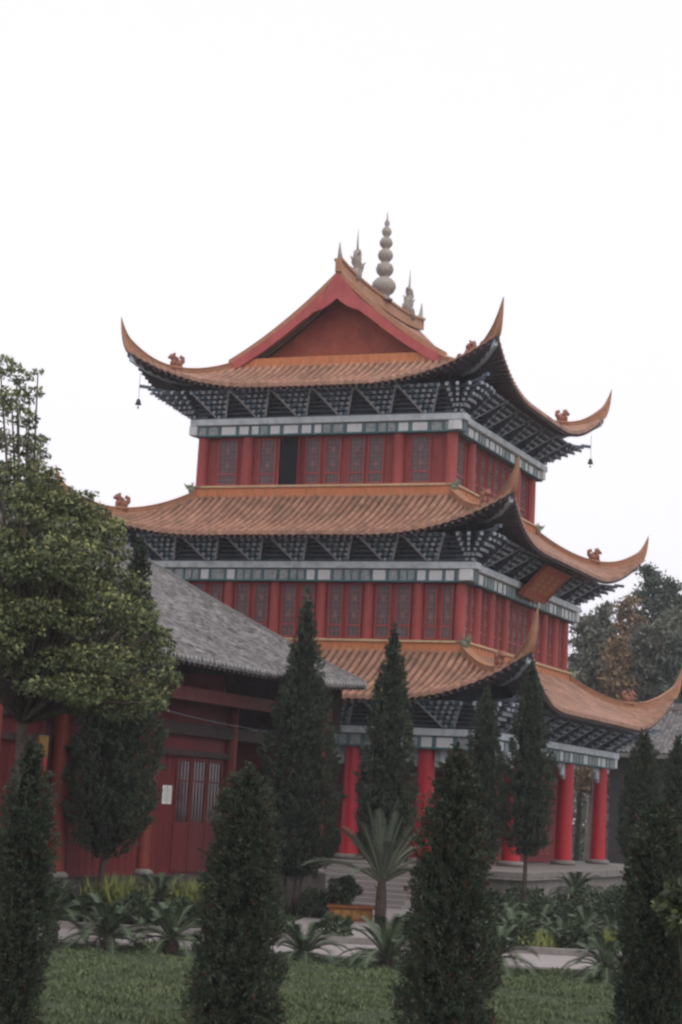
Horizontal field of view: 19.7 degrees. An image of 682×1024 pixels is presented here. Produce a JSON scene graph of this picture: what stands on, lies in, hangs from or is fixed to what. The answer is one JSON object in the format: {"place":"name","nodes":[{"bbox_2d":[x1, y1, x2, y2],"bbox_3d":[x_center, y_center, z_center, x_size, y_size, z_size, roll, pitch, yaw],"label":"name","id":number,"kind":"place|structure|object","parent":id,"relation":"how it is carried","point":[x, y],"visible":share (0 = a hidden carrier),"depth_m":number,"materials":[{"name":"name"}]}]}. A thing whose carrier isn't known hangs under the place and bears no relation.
{"place":"outdoors","nodes":[
{"label":"outdoors","id":0,"kind":"place"},
{"bbox_2d":[37,927,616,972],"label":"path","id":1,"kind":"structure","parent":0,"point":[548,961],"depth_m":44.26,"materials":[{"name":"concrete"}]},
{"bbox_2d":[60,825,619,974],"bbox_3d":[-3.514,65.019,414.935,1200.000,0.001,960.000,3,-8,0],"label":"ground","id":2,"kind":"structure","parent":0,"point":[80,944],"depth_m":42.73,"materials":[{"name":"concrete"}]},
{"bbox_2d":[66,890,112,922],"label":"shrub","id":3,"kind":"object","parent":2,"relation":"on","point":[88,897],"visible":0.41,"depth_m":47.99,"materials":[{"name":"green plant"}]},
{"bbox_2d":[57,537,168,897],"bbox_3d":[-5.712,5.521,49.886,2.842,9.987,2.936,6,-8,0],"label":"cypress","id":4,"kind":"object","parent":2,"relation":"on","point":[115,771],"visible":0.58,"depth_m":49.17,"materials":[{"name":"green plant"}]},
{"bbox_2d":[111,896,156,925],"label":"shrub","id":5,"kind":"object","parent":2,"relation":"on","point":[140,917],"visible":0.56,"depth_m":47.43,"materials":[{"name":"green plant"}]},
{"bbox_2d":[111,887,159,924],"bbox_3d":[-5.011,9.731,48.060,1.279,1.109,1.292,3,-8,0],"label":"shrub","id":6,"kind":"object","parent":2,"relation":"on","point":[133,895],"visible":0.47,"depth_m":47.87,"materials":[{"name":"green plant"}]},
{"bbox_2d":[128,871,188,909],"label":"cycad","id":7,"kind":"object","parent":2,"relation":"on","point":[160,892],"visible":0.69,"depth_m":49.26,"materials":[{"name":"green plant"}]},
{"bbox_2d":[157,894,201,927],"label":"shrub","id":8,"kind":"object","parent":2,"relation":"on","point":[181,899],"visible":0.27,"depth_m":47.76,"materials":[{"name":"green plant"}]},
{"bbox_2d":[0,488,366,920],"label":"side hall","id":9,"kind":"structure","parent":2,"relation":"on","point":[232,665],"depth_m":57.23,"materials":[{"name":"grey ceramic"}]},
{"bbox_2d":[37,721,49,790],"bbox_3d":[-7.235,5.594,47.675,0.048,2.400,0.500,-1,-9,24],"label":"lantern","id":10,"kind":"object","parent":9,"relation":"hanging from","point":[43,739],"visible":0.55,"depth_m":47.69,"materials":[{"name":"fabric"}]},
{"bbox_2d":[169,756,192,871],"bbox_3d":[-4.601,8.685,56.419,0.045,3.270,0.940,-1,-9,24],"label":"door","id":11,"kind":"structure","parent":9,"relation":"in","point":[183,771],"depth_m":56.40,"materials":[{"name":"red wood"}]},
{"bbox_2d":[186,758,208,871],"bbox_3d":[-4.211,8.838,57.305,0.045,3.270,0.940,-1,-9,24],"label":"door","id":12,"kind":"structure","parent":9,"relation":"in","point":[197,799],"depth_m":57.30,"materials":[{"name":"red wood"}]},
{"bbox_2d":[202,759,223,870],"bbox_3d":[-3.819,8.991,58.190,0.045,3.270,0.940,-1,-9,24],"label":"door","id":13,"kind":"structure","parent":9,"relation":"in","point":[215,767],"depth_m":58.15,"materials":[{"name":"red wood"}]},
{"bbox_2d":[106,903,263,930],"bbox_3d":[-5.839,10.293,50.238,8.009,0.480,2.700,3,-8,0],"label":"raised bed","id":14,"kind":"object","parent":2,"relation":"on","point":[110,908],"depth_m":48.92,"materials":[{"name":"soil"}]},
{"bbox_2d":[79,870,156,906],"bbox_3d":[-5.697,9.451,49.361,2.408,0.961,2.792,3,-8,0],"label":"grass clump","id":15,"kind":"object","parent":14,"relation":"on","point":[113,889],"visible":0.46,"depth_m":49.16,"materials":[{"name":"green plant"}]},
{"bbox_2d":[158,875,213,905],"bbox_3d":[-3.698,9.619,49.762,1.979,0.962,2.785,9,-10,-35],"label":"grass clump","id":16,"kind":"object","parent":14,"relation":"on","point":[183,892],"visible":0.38,"depth_m":49.31,"materials":[{"name":"green plant"}]},
{"bbox_2d":[262,908,295,933],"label":"shrub","id":17,"kind":"object","parent":2,"relation":"on","point":[292,920],"visible":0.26,"depth_m":47.18,"materials":[{"name":"green plant"}]},
{"bbox_2d":[254,588,349,914],"bbox_3d":[-1.206,7.044,57.554,3.128,9.725,3.017,-5,-12,43],"label":"cypress","id":18,"kind":"object","parent":2,"relation":"on","point":[299,781],"visible":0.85,"depth_m":57.02,"materials":[{"name":"green plant"}]},
{"bbox_2d":[297,885,339,917],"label":"shrub","id":19,"kind":"object","parent":2,"relation":"on","point":[307,906],"visible":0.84,"depth_m":56.24,"materials":[{"name":"green plant"}]},
{"bbox_2d":[315,911,354,936],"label":"shrub","id":20,"kind":"object","parent":2,"relation":"on","point":[340,922],"visible":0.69,"depth_m":47.29,"materials":[{"name":"green plant"}]},
{"bbox_2d":[57,921,629,958],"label":"kerb","id":21,"kind":"structure","parent":2,"relation":"on","point":[368,941],"depth_m":46.52,"materials":[{"name":"grey concrete"}]},
{"bbox_2d":[62,905,630,950],"bbox_3d":[-0.639,11.389,54.909,24.126,0.259,16.192,3,-8,0],"label":"ground cover","id":22,"kind":"object","parent":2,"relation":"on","point":[296,915],"visible":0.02,"depth_m":55.99,"materials":[{"name":"green plant"}]},
{"bbox_2d":[352,621,421,855],"bbox_3d":[1.343,7.497,56.514,2.082,8.783,2.385,3,-8,0],"label":"cypress","id":23,"kind":"object","parent":2,"relation":"on","point":[389,785],"visible":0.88,"depth_m":56.31,"materials":[{"name":"green plant"}]},
{"bbox_2d":[465,686,514,916],"bbox_3d":[4.319,8.992,60.394,2.042,7.289,1.805,4,-9,-7],"label":"cypress","id":24,"kind":"object","parent":2,"relation":"on","point":[483,744],"visible":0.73,"depth_m":60.28,"materials":[{"name":"green plant"}]},
{"bbox_2d":[475,901,525,927],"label":"cycad","id":25,"kind":"object","parent":2,"relation":"on","point":[501,908],"visible":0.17,"depth_m":54.41,"materials":[{"name":"green plant"}]},
{"bbox_2d":[482,893,519,918],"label":"shrub","id":26,"kind":"object","parent":2,"relation":"on","point":[511,900],"visible":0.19,"depth_m":59.25,"materials":[{"name":"green plant"}]},
{"bbox_2d":[498,915,538,945],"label":"shrub","id":27,"kind":"object","parent":2,"relation":"on","point":[523,928],"visible":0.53,"depth_m":47.84,"materials":[{"name":"green plant"}]},
{"bbox_2d":[496,907,546,935],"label":"cycad","id":28,"kind":"object","parent":2,"relation":"on","point":[521,915],"visible":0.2,"depth_m":49.79,"materials":[{"name":"green plant"}]},
{"bbox_2d":[503,882,543,908],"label":"shrub","id":29,"kind":"object","parent":2,"relation":"on","point":[510,890],"visible":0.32,"depth_m":62.78,"materials":[{"name":"green plant"}]},
{"bbox_2d":[497,661,559,906],"bbox_3d":[5.722,8.636,60.454,1.967,8.160,1.982,8,-10,-29],"label":"cypress","id":30,"kind":"object","parent":2,"relation":"on","point":[525,786],"visible":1,"depth_m":60.19,"materials":[{"name":"green plant"}]},
{"bbox_2d":[507,904,557,935],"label":"cycad","id":31,"kind":"object","parent":2,"relation":"on","point":[537,916],"visible":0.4,"depth_m":52.87,"materials":[{"name":"green plant"}]},
{"bbox_2d":[514,890,564,926],"bbox_3d":[5.720,11.583,56.971,1.530,1.222,1.598,3,-8,0],"label":"shrub","id":32,"kind":"object","parent":2,"relation":"on","point":[532,901],"visible":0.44,"depth_m":56.76,"materials":[{"name":"green plant"}]},
{"bbox_2d":[500,927,582,947],"bbox_3d":[4.653,10.402,48.059,1.956,0.504,1.910,6,-9,-18],"label":"grass clump","id":33,"kind":"object","parent":2,"relation":"on","point":[542,941],"visible":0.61,"depth_m":47.75,"materials":[{"name":"green plant"}]},
{"bbox_2d":[538,892,578,919],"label":"shrub","id":34,"kind":"object","parent":2,"relation":"on","point":[560,896],"visible":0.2,"depth_m":60.31,"materials":[{"name":"green plant"}]},
{"bbox_2d":[532,910,595,940],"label":"cycad","id":35,"kind":"object","parent":2,"relation":"on","point":[559,923],"visible":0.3,"depth_m":50.47,"materials":[{"name":"green plant"}]},
{"bbox_2d":[553,920,594,949],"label":"shrub","id":36,"kind":"object","parent":2,"relation":"on","point":[568,933],"visible":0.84,"depth_m":47.45,"materials":[{"name":"green plant"}]},
{"bbox_2d":[547,871,603,905],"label":"cycad","id":37,"kind":"object","parent":2,"relation":"on","point":[573,884],"visible":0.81,"depth_m":61.83,"materials":[{"name":"green plant"}]},
{"bbox_2d":[548,914,604,947],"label":"cycad","id":38,"kind":"object","parent":2,"relation":"on","point":[589,925],"visible":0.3,"depth_m":48.98,"materials":[{"name":"green plant"}]},
{"bbox_2d":[567,609,603,860],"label":"tree","id":39,"kind":"object","parent":2,"relation":"on","point":[582,625],"visible":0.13,"depth_m":133.56,"materials":[{"name":"green plant"}]},
{"bbox_2d":[561,884,615,925],"bbox_3d":[7.441,11.873,58.955,1.749,1.419,1.832,3,-8,0],"label":"shrub","id":40,"kind":"object","parent":2,"relation":"on","point":[582,899],"visible":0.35,"depth_m":58.82,"materials":[{"name":"green plant"}]},
{"bbox_2d":[568,906,610,934],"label":"cycad","id":41,"kind":"object","parent":2,"relation":"on","point":[584,911],"visible":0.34,"depth_m":53.84,"materials":[{"name":"green plant"}]},
{"bbox_2d":[570,623,609,861],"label":"tree","id":42,"kind":"object","parent":2,"relation":"on","point":[594,638],"visible":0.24,"depth_m":129.56,"materials":[{"name":"green plant"}]},
{"bbox_2d":[572,791,608,860],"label":"wood","id":43,"kind":"object","parent":2,"relation":"on","point":[583,819],"visible":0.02,"depth_m":149.29,"materials":[{"name":"wood"}]},
{"bbox_2d":[585,598,618,674],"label":"tree","id":44,"kind":"object","parent":2,"relation":"on","point":[607,607],"visible":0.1,"depth_m":136.16,"materials":[{"name":"green plant"}]},
{"bbox_2d":[591,911,620,936],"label":"cycad","id":45,"kind":"object","parent":2,"relation":"on","point":[608,920],"visible":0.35,"depth_m":51.83,"materials":[{"name":"green plant"}]},
{"bbox_2d":[573,630,641,859],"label":"tree","id":46,"kind":"object","parent":2,"relation":"on","point":[614,659],"visible":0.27,"depth_m":125.59,"materials":[{"name":"green plant"}]},
{"bbox_2d":[588,882,629,924],"bbox_3d":[8.009,11.438,56.486,1.823,1.611,1.912,3,-8,0],"label":"shrub","id":47,"kind":"object","parent":2,"relation":"on","point":[608,897],"visible":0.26,"depth_m":56.34,"materials":[{"name":"green plant"}]},
{"bbox_2d":[603,591,648,682],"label":"tree","id":48,"kind":"object","parent":2,"relation":"on","point":[632,618],"visible":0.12,"depth_m":132.27,"materials":[{"name":"green plant"}]},
{"bbox_2d":[620,622,655,701],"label":"tree","id":49,"kind":"object","parent":2,"relation":"on","point":[641,631],"visible":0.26,"depth_m":127.70,"materials":[{"name":"green plant"}]},
{"bbox_2d":[614,727,665,895],"bbox_3d":[9.092,9.621,59.319,1.661,6.239,1.752,0,-9,21],"label":"cypress","id":50,"kind":"object","parent":2,"relation":"on","point":[638,775],"visible":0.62,"depth_m":59.23,"materials":[{"name":"green plant"}]},
{"bbox_2d":[629,560,669,682],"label":"tree","id":51,"kind":"object","parent":2,"relation":"on","point":[651,582],"visible":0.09,"depth_m":138.40,"materials":[{"name":"green plant"}]},
{"bbox_2d":[636,611,681,700],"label":"tree","id":52,"kind":"object","parent":2,"relation":"on","point":[661,630],"visible":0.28,"depth_m":126.87,"materials":[{"name":"green plant"}]},
{"bbox_2d":[644,604,681,687],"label":"tree","id":53,"kind":"object","parent":2,"relation":"on","point":[675,614],"visible":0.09,"depth_m":131.21,"materials":[{"name":"green plant"}]},
{"bbox_2d":[648,575,681,651],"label":"pine tree","id":54,"kind":"object","parent":2,"relation":"on","point":[671,587],"visible":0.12,"depth_m":140.49,"materials":[{"name":"green plant"}]},
{"bbox_2d":[650,628,681,702],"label":"tree","id":55,"kind":"object","parent":2,"relation":"on","point":[673,671],"visible":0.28,"depth_m":125.67,"materials":[{"name":"green plant"}]},
{"bbox_2d":[660,734,681,859],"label":"cypress","id":56,"kind":"object","parent":2,"relation":"on","point":[673,780],"visible":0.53,"depth_m":62.32,"materials":[{"name":"green plant"}]},
{"bbox_2d":[0,0,681,824],"label":"sky","id":57,"kind":"structure","parent":0,"point":[192,173],"materials":[{"name":"white"}]},
{"bbox_2d":[29,941,676,1023],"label":"lawn","id":58,"kind":"structure","parent":0,"point":[49,1004],"depth_m":34.93,"materials":[{"name":"plant"}]},
{"bbox_2d":[0,732,63,1023],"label":"cypress","id":59,"kind":"object","parent":58,"relation":"on","point":[25,878],"visible":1,"depth_m":26.32,"materials":[{"name":"green plant"}]},
{"bbox_2d":[38,879,96,947],"bbox_3d":[-6.119,8.620,41.886,2.506,1.548,2.367,-5,-11,42],"label":"cycad","id":60,"kind":"object","parent":58,"relation":"on","point":[58,915],"visible":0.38,"depth_m":41.63,"materials":[{"name":"green plant"}]},
{"bbox_2d":[0,354,183,900],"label":"broadleaf tree","id":61,"kind":"object","parent":58,"relation":"on","point":[47,670],"visible":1,"depth_m":39.47,"materials":[{"name":"green plant"}]},
{"bbox_2d":[52,893,165,953],"bbox_3d":[-4.961,8.855,41.275,2.653,1.619,2.256,3,-8,1],"label":"cycad","id":62,"kind":"object","parent":58,"relation":"on","point":[106,930],"visible":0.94,"depth_m":41.12,"materials":[{"name":"green plant"}]},
{"bbox_2d":[120,898,211,957],"bbox_3d":[-3.500,8.994,41.535,2.370,1.591,2.505,-5,-12,44],"label":"cycad","id":63,"kind":"object","parent":58,"relation":"on","point":[172,934],"visible":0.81,"depth_m":41.34,"materials":[{"name":"green plant"}]},
{"bbox_2d":[177,760,291,1023],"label":"cypress","id":64,"kind":"object","parent":58,"relation":"on","point":[235,989],"visible":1,"depth_m":26.24,"materials":[{"name":"green plant"}]},
{"bbox_2d":[267,920,353,962],"bbox_3d":[-0.838,9.352,41.614,2.090,1.438,2.271,-2,-10,33],"label":"cycad","id":65,"kind":"object","parent":58,"relation":"on","point":[303,947],"visible":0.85,"depth_m":41.51,"materials":[{"name":"green plant"}]},
{"bbox_2d":[332,913,423,969],"bbox_3d":[0.938,9.173,40.594,2.880,1.715,2.767,4,-9,-8],"label":"cycad","id":66,"kind":"object","parent":58,"relation":"on","point":[386,952],"visible":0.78,"depth_m":40.53,"materials":[{"name":"green plant"}]},
{"bbox_2d":[386,741,506,1023],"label":"cypress","id":67,"kind":"object","parent":58,"relation":"on","point":[443,977],"visible":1,"depth_m":26.26,"materials":[{"name":"green plant"}]},
{"bbox_2d":[473,920,541,977],"bbox_3d":[3.256,9.195,40.531,2.318,1.432,2.092,8,-10,-31],"label":"cycad","id":68,"kind":"object","parent":58,"relation":"on","point":[506,939],"visible":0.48,"depth_m":40.45,"materials":[{"name":"green plant"}]},
{"bbox_2d":[559,931,628,985],"bbox_3d":[5.481,9.339,40.344,2.135,1.456,2.226,1,-9,13],"label":"cycad","id":69,"kind":"object","parent":58,"relation":"on","point":[605,971],"visible":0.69,"depth_m":40.19,"materials":[{"name":"green plant"}]},
{"bbox_2d":[606,795,681,1023],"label":"cypress","id":70,"kind":"object","parent":58,"relation":"on","point":[651,970],"visible":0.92,"depth_m":25.80,"materials":[{"name":"green plant"}]},
{"bbox_2d":[650,875,681,973],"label":"shrub","id":71,"kind":"object","parent":58,"relation":"on","point":[667,905],"visible":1,"depth_m":24.62,"materials":[{"name":"green plant"}]},
{"bbox_2d":[295,908,413,937],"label":"paving","id":72,"kind":"structure","parent":0,"point":[304,921],"depth_m":54.62,"materials":[{"name":"grey stone"}]},
{"bbox_2d":[327,903,374,921],"bbox_3d":[0.273,11.383,55.736,1.360,0.440,0.720,3,-8,0],"label":"planter","id":73,"kind":"object","parent":72,"relation":"on","point":[355,912],"visible":0.77,"depth_m":55.43,"materials":[{"name":"ceramic"}]},
{"bbox_2d":[326,874,363,904],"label":"shrub","id":74,"kind":"object","parent":73,"relation":"in","point":[351,887],"visible":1,"depth_m":55.63,"materials":[{"name":"green plant"}]},
{"bbox_2d":[300,798,422,923],"bbox_3d":[1.210,9.832,54.977,4.476,3.661,3.504,1,-9,11],"label":"cycad","id":75,"kind":"object","parent":72,"relation":"on","point":[382,860],"visible":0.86,"depth_m":54.88,"materials":[{"name":"green plant"}]},
{"bbox_2d":[55,212,681,911],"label":"temple tower","id":76,"kind":"structure","parent":0,"point":[373,460],"depth_m":75.10,"materials":[{"name":"orange tile"}]},
{"bbox_2d":[209,583,223,601],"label":"window","id":77,"kind":"structure","parent":76,"relation":"in","point":[215,589],"depth_m":75.39,"materials":[{"name":"red paint"}]},
{"bbox_2d":[216,439,238,485],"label":"window","id":78,"kind":"structure","parent":76,"relation":"in","point":[228,452],"depth_m":77.94,"materials":[{"name":"red paint"}]},
{"bbox_2d":[234,583,250,617],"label":"window","id":79,"kind":"structure","parent":76,"relation":"in","point":[243,590],"depth_m":74.93,"materials":[{"name":"red paint"}]},
{"bbox_2d":[252,583,269,627],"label":"window","id":80,"kind":"structure","parent":76,"relation":"in","point":[261,590],"depth_m":74.61,"materials":[{"name":"red paint"}]},
{"bbox_2d":[257,438,277,484],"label":"window","id":81,"kind":"structure","parent":76,"relation":"in","point":[267,460],"depth_m":77.28,"materials":[{"name":"red paint"}]},
{"bbox_2d":[276,436,300,484],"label":"doorway","id":82,"kind":"structure","parent":76,"relation":"in","point":[288,459],"depth_m":76.96,"materials":[{"name":"black paint"}]},
{"bbox_2d":[280,583,297,636],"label":"window","id":83,"kind":"structure","parent":76,"relation":"in","point":[289,590],"depth_m":74.13,"materials":[{"name":"red paint"}]},
{"bbox_2d":[300,583,315,635],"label":"window","id":84,"kind":"structure","parent":76,"relation":"in","point":[312,586],"depth_m":73.93,"materials":[{"name":"red paint"}]},
{"bbox_2d":[303,437,322,484],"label":"window","id":85,"kind":"structure","parent":76,"relation":"in","point":[313,445],"depth_m":76.52,"materials":[{"name":"red paint"}]},
{"bbox_2d":[324,437,341,483],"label":"window","id":86,"kind":"structure","parent":76,"relation":"in","point":[333,450],"depth_m":76.21,"materials":[{"name":"red paint"}]},
{"bbox_2d":[326,584,343,637],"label":"window","id":87,"kind":"structure","parent":76,"relation":"in","point":[336,591],"depth_m":73.40,"materials":[{"name":"red paint"}]},
{"bbox_2d":[345,584,362,637],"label":"window","id":88,"kind":"structure","parent":76,"relation":"in","point":[353,615],"depth_m":73.11,"materials":[{"name":"red paint"}]},
{"bbox_2d":[347,436,365,483],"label":"window","id":89,"kind":"structure","parent":76,"relation":"in","point":[357,444],"depth_m":75.84,"materials":[{"name":"red paint"}]},
{"bbox_2d":[366,436,385,483],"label":"window","id":90,"kind":"structure","parent":76,"relation":"in","point":[376,444],"depth_m":75.52,"materials":[{"name":"red paint"}]},
{"bbox_2d":[374,584,391,638],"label":"window","id":91,"kind":"structure","parent":76,"relation":"in","point":[383,603],"depth_m":72.66,"materials":[{"name":"red paint"}]},
{"bbox_2d":[395,584,411,638],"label":"window","id":92,"kind":"structure","parent":76,"relation":"in","point":[403,603],"depth_m":72.38,"materials":[{"name":"red paint"}]},
{"bbox_2d":[409,435,431,482],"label":"window","id":93,"kind":"structure","parent":76,"relation":"in","point":[421,445],"depth_m":74.82,"materials":[{"name":"red paint"}]},
{"bbox_2d":[424,584,437,638],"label":"window","id":94,"kind":"structure","parent":76,"relation":"in","point":[430,621],"depth_m":71.96,"materials":[{"name":"red paint"}]},
{"bbox_2d":[440,584,454,639],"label":"window","id":95,"kind":"structure","parent":76,"relation":"in","point":[447,604],"depth_m":71.71,"materials":[{"name":"red paint"}]},
{"bbox_2d":[456,438,465,486],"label":"window","id":96,"kind":"structure","parent":76,"relation":"in","point":[461,453],"depth_m":75.47,"materials":[{"name":"red paint"}]},
{"bbox_2d":[468,588,474,642],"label":"window","id":97,"kind":"structure","parent":76,"relation":"in","point":[472,591],"depth_m":72.50,"materials":[{"name":"red paint"}]},
{"bbox_2d":[478,451,486,494],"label":"window","id":98,"kind":"structure","parent":76,"relation":"in","point":[483,457],"depth_m":77.84,"materials":[{"name":"red paint"}]},
{"bbox_2d":[482,593,488,646],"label":"window","id":99,"kind":"structure","parent":76,"relation":"in","point":[486,596],"depth_m":74.01,"materials":[{"name":"red paint"}]},
{"bbox_2d":[486,456,493,498],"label":"window","id":100,"kind":"structure","parent":76,"relation":"in","point":[490,461],"depth_m":78.76,"materials":[{"name":"red paint"}]},
{"bbox_2d":[493,459,499,497],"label":"window","id":101,"kind":"structure","parent":76,"relation":"in","point":[496,478],"depth_m":79.49,"materials":[{"name":"red paint"}]},
{"bbox_2d":[496,598,502,650],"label":"window","id":102,"kind":"structure","parent":76,"relation":"in","point":[500,602],"depth_m":75.63,"materials":[{"name":"red paint"}]},
{"bbox_2d":[511,604,517,654],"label":"window","id":103,"kind":"structure","parent":76,"relation":"in","point":[515,607],"depth_m":77.45,"materials":[{"name":"red paint"}]},
{"bbox_2d":[517,606,523,651],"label":"window","id":104,"kind":"structure","parent":76,"relation":"in","point":[520,609],"depth_m":78.13,"materials":[{"name":"red paint"}]},
{"bbox_2d":[520,475,527,518],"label":"window","id":105,"kind":"structure","parent":76,"relation":"in","point":[524,481],"depth_m":82.99,"materials":[{"name":"red paint"}]},
{"bbox_2d":[535,613,541,662],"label":"window","id":106,"kind":"structure","parent":76,"relation":"in","point":[538,644],"depth_m":80.53,"materials":[{"name":"red paint"}]},
{"bbox_2d":[518,563,570,604],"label":"plaque","id":107,"kind":"object","parent":76,"relation":"attached to","point":[545,583],"visible":1,"depth_m":77.33,"materials":[{"name":"red wood"}]},
{"bbox_2d":[547,618,552,665],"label":"window","id":108,"kind":"structure","parent":76,"relation":"in","point":[550,631],"depth_m":82.03,"materials":[{"name":"red paint"}]},
{"bbox_2d":[607,702,681,872],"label":"hall","id":109,"kind":"structure","parent":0,"point":[669,724],"depth_m":96.11,"materials":[{"name":"grey ceramic"}]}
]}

